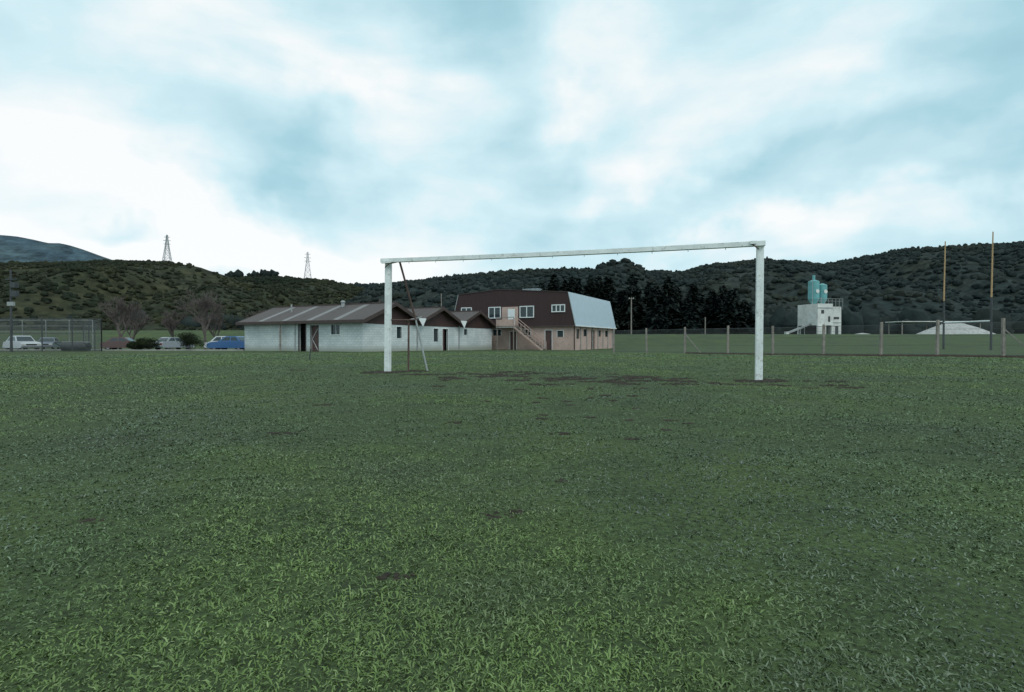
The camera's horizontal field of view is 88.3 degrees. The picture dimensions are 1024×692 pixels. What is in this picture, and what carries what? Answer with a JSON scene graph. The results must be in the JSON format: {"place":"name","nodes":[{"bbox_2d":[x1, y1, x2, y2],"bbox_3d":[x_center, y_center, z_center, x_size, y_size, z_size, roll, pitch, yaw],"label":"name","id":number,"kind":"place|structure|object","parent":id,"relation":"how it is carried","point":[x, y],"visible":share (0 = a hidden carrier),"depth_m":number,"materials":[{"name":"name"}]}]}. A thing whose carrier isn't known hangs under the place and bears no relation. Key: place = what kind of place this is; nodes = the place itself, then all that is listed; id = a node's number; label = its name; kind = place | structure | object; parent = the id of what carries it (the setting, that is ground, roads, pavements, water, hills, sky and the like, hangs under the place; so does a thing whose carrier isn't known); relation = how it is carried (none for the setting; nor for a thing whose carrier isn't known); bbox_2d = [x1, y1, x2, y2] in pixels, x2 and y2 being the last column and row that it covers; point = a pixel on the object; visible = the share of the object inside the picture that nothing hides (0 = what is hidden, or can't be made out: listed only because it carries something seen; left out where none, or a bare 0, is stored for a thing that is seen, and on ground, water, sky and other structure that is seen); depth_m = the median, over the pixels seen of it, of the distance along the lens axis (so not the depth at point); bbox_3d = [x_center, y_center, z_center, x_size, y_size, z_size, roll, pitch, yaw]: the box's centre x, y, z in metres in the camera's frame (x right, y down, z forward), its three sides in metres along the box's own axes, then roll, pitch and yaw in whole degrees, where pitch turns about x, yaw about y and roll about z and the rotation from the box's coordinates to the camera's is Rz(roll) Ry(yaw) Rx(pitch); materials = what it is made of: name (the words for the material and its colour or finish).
{"place":"outdoors","nodes":[
{"label":"outdoors","id":0,"kind":"place"},
{"bbox_2d":[0,235,110,262],"bbox_3d":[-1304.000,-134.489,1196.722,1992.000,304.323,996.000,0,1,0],"label":"distant hill","id":1,"kind":"structure","parent":0,"point":[16,248],"depth_m":1152.28,"materials":[{"name":"blue"}]},
{"bbox_2d":[0,263,267,329],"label":"hill","id":2,"kind":"structure","parent":0,"point":[42,310],"depth_m":185.49,"materials":[{"name":"green plant"}]},
{"bbox_2d":[0,259,279,329],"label":"hillside bush","id":3,"kind":"object","parent":2,"relation":"on","point":[113,267],"visible":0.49,"depth_m":192.09,"materials":[{"name":"green plant"}]},
{"bbox_2d":[162,235,171,260],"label":"power pylon","id":4,"kind":"object","parent":2,"relation":"on","point":[167,245],"visible":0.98,"depth_m":258.19,"materials":[{"name":"metal"}]},
{"bbox_2d":[247,278,360,306],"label":"hill","id":5,"kind":"structure","parent":0,"point":[287,300],"depth_m":255.72,"materials":[{"name":"green plant"}]},
{"bbox_2d":[233,275,368,310],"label":"hillside bush","id":6,"kind":"object","parent":5,"relation":"on","point":[286,281],"visible":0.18,"depth_m":282.42,"materials":[{"name":"green plant"}]},
{"bbox_2d":[304,253,310,277],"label":"power pylon","id":7,"kind":"object","parent":5,"relation":"on","point":[307,254],"visible":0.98,"depth_m":329.08,"materials":[{"name":"metal"}]},
{"bbox_2d":[0,330,1023,691],"bbox_3d":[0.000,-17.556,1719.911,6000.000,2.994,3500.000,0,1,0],"label":"ground","id":8,"kind":"structure","parent":0,"point":[898,346],"depth_m":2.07,"materials":[{"name":"green plant"}]},
{"bbox_2d":[5,270,18,351],"bbox_3d":[-38.800,-2.626,40.951,0.900,6.600,0.350,0,1,0],"label":"floodlight pole","id":9,"kind":"object","parent":8,"relation":"on","point":[13,293],"visible":0.89,"depth_m":40.91,"materials":[{"name":"metal"}]},
{"bbox_2d":[2,336,40,348],"bbox_3d":[-50.600,-0.315,54.500,4.440,1.510,1.700,0,1,28],"label":"parked car","id":10,"kind":"object","parent":8,"relation":"on","point":[23,342],"visible":0.82,"depth_m":53.87,"materials":[{"name":"paint"}]},
{"bbox_2d":[38,337,60,348],"bbox_3d":[-54.500,-0.301,62.000,1.660,1.410,4.240,0,1,-30],"label":"parked car","id":11,"kind":"object","parent":8,"relation":"on","point":[48,341],"visible":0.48,"depth_m":61.43,"materials":[{"name":"paint"}]},
{"bbox_2d":[22,320,92,347],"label":"court fence","id":12,"kind":"object","parent":8,"relation":"on","point":[69,331],"visible":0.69,"depth_m":71.95,"materials":[{"name":"metal"}]},
{"bbox_2d":[16,318,101,351],"bbox_3d":[-42.125,-0.842,44.269,10.906,2.963,11.401,-1,1,-45],"label":"court fence","id":13,"kind":"object","parent":8,"relation":"on","point":[42,333],"visible":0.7,"depth_m":43.47,"materials":[{"name":"metal"}]},
{"bbox_2d":[54,342,91,349],"bbox_3d":[-37.562,0.041,45.233,2.250,0.835,1.305,0,1,-8],"label":"field roller","id":14,"kind":"object","parent":8,"relation":"on","point":[76,346],"visible":0.88,"depth_m":45.18,"materials":[{"name":"metal"}]},
{"bbox_2d":[99,337,135,348],"bbox_3d":[-42.600,-0.269,58.000,4.140,1.410,1.660,0,1,-15],"label":"parked car","id":15,"kind":"object","parent":8,"relation":"on","point":[116,342],"visible":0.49,"depth_m":57.16,"materials":[{"name":"paint"}]},
{"bbox_2d":[96,297,145,348],"bbox_3d":[-43.554,-2.561,59.026,4.419,6.407,3.698,0,1,0],"label":"bare tree","id":16,"kind":"object","parent":8,"relation":"on","point":[120,307],"visible":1,"depth_m":59.04,"materials":[{"name":"brown plant"}]},
{"bbox_2d":[0,349,243,350],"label":"kerb","id":17,"kind":"structure","parent":8,"relation":"on","point":[137,350],"depth_m":48.16,"materials":[{"name":"concrete"}]},
{"bbox_2d":[126,341,141,349],"bbox_3d":[-35.916,0.006,50.232,1.406,1.011,1.039,0,1,-19],"label":"shrub","id":18,"kind":"object","parent":8,"relation":"on","point":[131,346],"visible":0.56,"depth_m":49.95,"materials":[{"name":"green plant"}]},
{"bbox_2d":[118,309,154,339],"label":"bare tree","id":19,"kind":"object","parent":8,"relation":"on","point":[140,325],"visible":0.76,"depth_m":66.06,"materials":[{"name":"brown plant"}]},
{"bbox_2d":[132,337,160,349],"bbox_3d":[-34.190,-0.177,49.545,2.126,1.413,1.853,0,1,22],"label":"shrub","id":20,"kind":"object","parent":8,"relation":"on","point":[146,344],"visible":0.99,"depth_m":49.33,"materials":[{"name":"green plant"}]},
{"bbox_2d":[152,337,194,349],"bbox_3d":[-38.200,-0.291,59.500,1.660,1.410,4.340,0,1,15],"label":"parked car","id":21,"kind":"object","parent":8,"relation":"on","point":[168,342],"visible":0.52,"depth_m":58.38,"materials":[{"name":"paint"}]},
{"bbox_2d":[160,310,188,348],"bbox_3d":[-40.152,-1.945,62.906,2.943,4.949,3.062,0,1,-37],"label":"bare tree","id":22,"kind":"object","parent":8,"relation":"on","point":[170,322],"visible":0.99,"depth_m":62.50,"materials":[{"name":"brown plant"}]},
{"bbox_2d":[173,332,208,348],"bbox_3d":[-29.517,-0.418,48.868,3.083,1.829,2.728,0,1,0],"label":"shrub","id":23,"kind":"object","parent":8,"relation":"on","point":[189,339],"visible":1,"depth_m":48.33,"materials":[{"name":"green plant"}]},
{"bbox_2d":[173,287,224,348],"bbox_3d":[-34.883,-2.947,59.337,4.861,7.228,5.721,0,1,0],"label":"bare tree","id":24,"kind":"object","parent":8,"relation":"on","point":[203,303],"visible":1,"depth_m":59.11,"materials":[{"name":"brown plant"}]},
{"bbox_2d":[193,311,225,336],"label":"bare tree","id":25,"kind":"object","parent":8,"relation":"on","point":[214,320],"visible":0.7,"depth_m":66.47,"materials":[{"name":"brown plant"}]},
{"bbox_2d":[204,336,244,348],"bbox_3d":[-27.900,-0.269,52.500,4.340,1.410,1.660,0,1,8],"label":"parked car","id":26,"kind":"object","parent":8,"relation":"on","point":[227,342],"visible":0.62,"depth_m":51.74,"materials":[{"name":"paint"}]},
{"bbox_2d":[245,309,266,317],"bbox_3d":[-29.959,-2.023,64.244,4.028,5.164,3.118,0,1,18],"label":"bare tree","id":27,"kind":"object","parent":8,"relation":"on","point":[253,313],"visible":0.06,"depth_m":63.55,"materials":[{"name":"brown plant"}]},
{"bbox_2d":[245,322,491,351],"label":"walls","id":28,"kind":"structure","parent":8,"relation":"on","point":[360,337],"depth_m":46.42,"materials":[{"name":"white paint"}]},
{"bbox_2d":[236,302,498,328],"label":"gables and bargeboards","id":29,"kind":"object","parent":28,"relation":"on","point":[440,318],"visible":0.67,"depth_m":47.53,"materials":[{"name":"brown wood"}]},
{"bbox_2d":[239,302,494,326],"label":"roof","id":30,"kind":"structure","parent":29,"relation":"on","point":[373,308],"depth_m":47.22,"materials":[{"name":"metal"}]},
{"bbox_2d":[258,304,368,321],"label":"roof skylights","id":31,"kind":"object","parent":30,"relation":"in","point":[346,314],"visible":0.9,"depth_m":46.06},
{"bbox_2d":[291,293,441,311],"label":"roof vents","id":32,"kind":"object","parent":30,"relation":"on","point":[342,303],"visible":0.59,"depth_m":46.85,"materials":[{"name":"metal"}]},
{"bbox_2d":[419,318,466,327],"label":"valley rainwater heads","id":33,"kind":"object","parent":30,"relation":"attached to","point":[422,320],"visible":0.88,"depth_m":48.28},
{"bbox_2d":[279,323,467,350],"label":"trim","id":34,"kind":"structure","parent":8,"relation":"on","point":[311,338],"depth_m":45.58,"materials":[{"name":"wood"}]},
{"bbox_2d":[301,324,466,350],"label":"doors and glass","id":35,"kind":"structure","parent":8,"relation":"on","point":[335,328],"depth_m":45.77,"materials":[{"name":"grey"}]},
{"bbox_2d":[76,369,864,581],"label":"mud clods","id":36,"kind":"object","parent":8,"relation":"on","point":[386,575],"visible":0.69,"depth_m":8.66,"materials":[{"name":"brown soil"}]},
{"bbox_2d":[454,288,616,349],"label":"two storey hall","id":37,"kind":"structure","parent":8,"relation":"on","point":[532,319],"depth_m":60.60,"materials":[{"name":"metal"}]},
{"bbox_2d":[454,289,616,349],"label":"windows and trim","id":38,"kind":"structure","parent":37,"relation":"in","point":[525,311],"depth_m":60.49,"materials":[{"name":"wood"}]},
{"bbox_2d":[66,301,1023,333],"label":"tree belt","id":39,"kind":"object","parent":8,"relation":"on","point":[781,316],"visible":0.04,"depth_m":158.53,"materials":[{"name":"green plant"}]},
{"bbox_2d":[380,241,765,379],"bbox_3d":[0.836,-0.569,10.425,7.506,2.590,0.642,0,1,18],"label":"football goal","id":40,"kind":"object","parent":8,"relation":"on","point":[759,306],"visible":0.86,"depth_m":9.99,"materials":[{"name":"white paint"}]},
{"bbox_2d":[374,370,775,382],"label":"mud patches","id":41,"kind":"object","parent":8,"relation":"on","point":[379,372],"visible":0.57,"depth_m":11.16,"materials":[{"name":"brown soil"}]},
{"bbox_2d":[629,297,633,333],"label":"utility pole","id":42,"kind":"object","parent":8,"relation":"on","point":[631,298],"visible":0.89,"depth_m":99.84,"materials":[{"name":"grey wood"}]},
{"bbox_2d":[536,272,763,333],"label":"pine tree belt","id":43,"kind":"object","parent":8,"relation":"on","point":[669,308],"visible":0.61,"depth_m":124.01,"materials":[{"name":"green plant"}]},
{"bbox_2d":[784,275,841,333],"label":"concrete batching plant","id":44,"kind":"object","parent":8,"relation":"on","point":[820,313],"visible":0.95,"depth_m":118.06,"materials":[{"name":"concrete"}]},
{"bbox_2d":[613,318,1023,357],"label":"boundary fence","id":45,"kind":"object","parent":8,"relation":"on","point":[1003,338],"visible":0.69,"depth_m":27.43,"materials":[{"name":"metal"}]},
{"bbox_2d":[885,321,980,333],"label":"open storage shed","id":46,"kind":"structure","parent":8,"relation":"on","point":[901,322],"depth_m":115.06,"materials":[{"name":"metal"}]},
{"bbox_2d":[917,321,994,333],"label":"gravel pile","id":47,"kind":"object","parent":8,"relation":"on","point":[956,328],"visible":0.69,"depth_m":107.47,"materials":[{"name":"grey gravel"}]},
{"bbox_2d":[942,232,993,349],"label":"rugby goal posts","id":48,"kind":"object","parent":8,"relation":"on","point":[990,320],"visible":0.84,"depth_m":51.64,"materials":[{"name":"metal"}]},
{"bbox_2d":[0,0,1023,283],"label":"sky","id":49,"kind":"structure","parent":0,"point":[250,135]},
{"bbox_2d":[352,248,1023,318],"bbox_3d":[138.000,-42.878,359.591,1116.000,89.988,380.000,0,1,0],"label":"hill","id":50,"kind":"structure","parent":0,"point":[886,306],"depth_m":263.80,"materials":[{"name":"green plant"}]},
{"bbox_2d":[225,242,1003,277],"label":"ridge trees","id":51,"kind":"object","parent":50,"relation":"on","point":[237,273],"visible":0.53,"depth_m":325.45,"materials":[{"name":"green plant"}]},
{"bbox_2d":[345,241,1023,320],"bbox_3d":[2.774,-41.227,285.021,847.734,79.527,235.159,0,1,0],"label":"hillside bush","id":52,"kind":"object","parent":50,"relation":"on","point":[433,283],"visible":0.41,"depth_m":292.88,"materials":[{"name":"green plant"}]}
]}

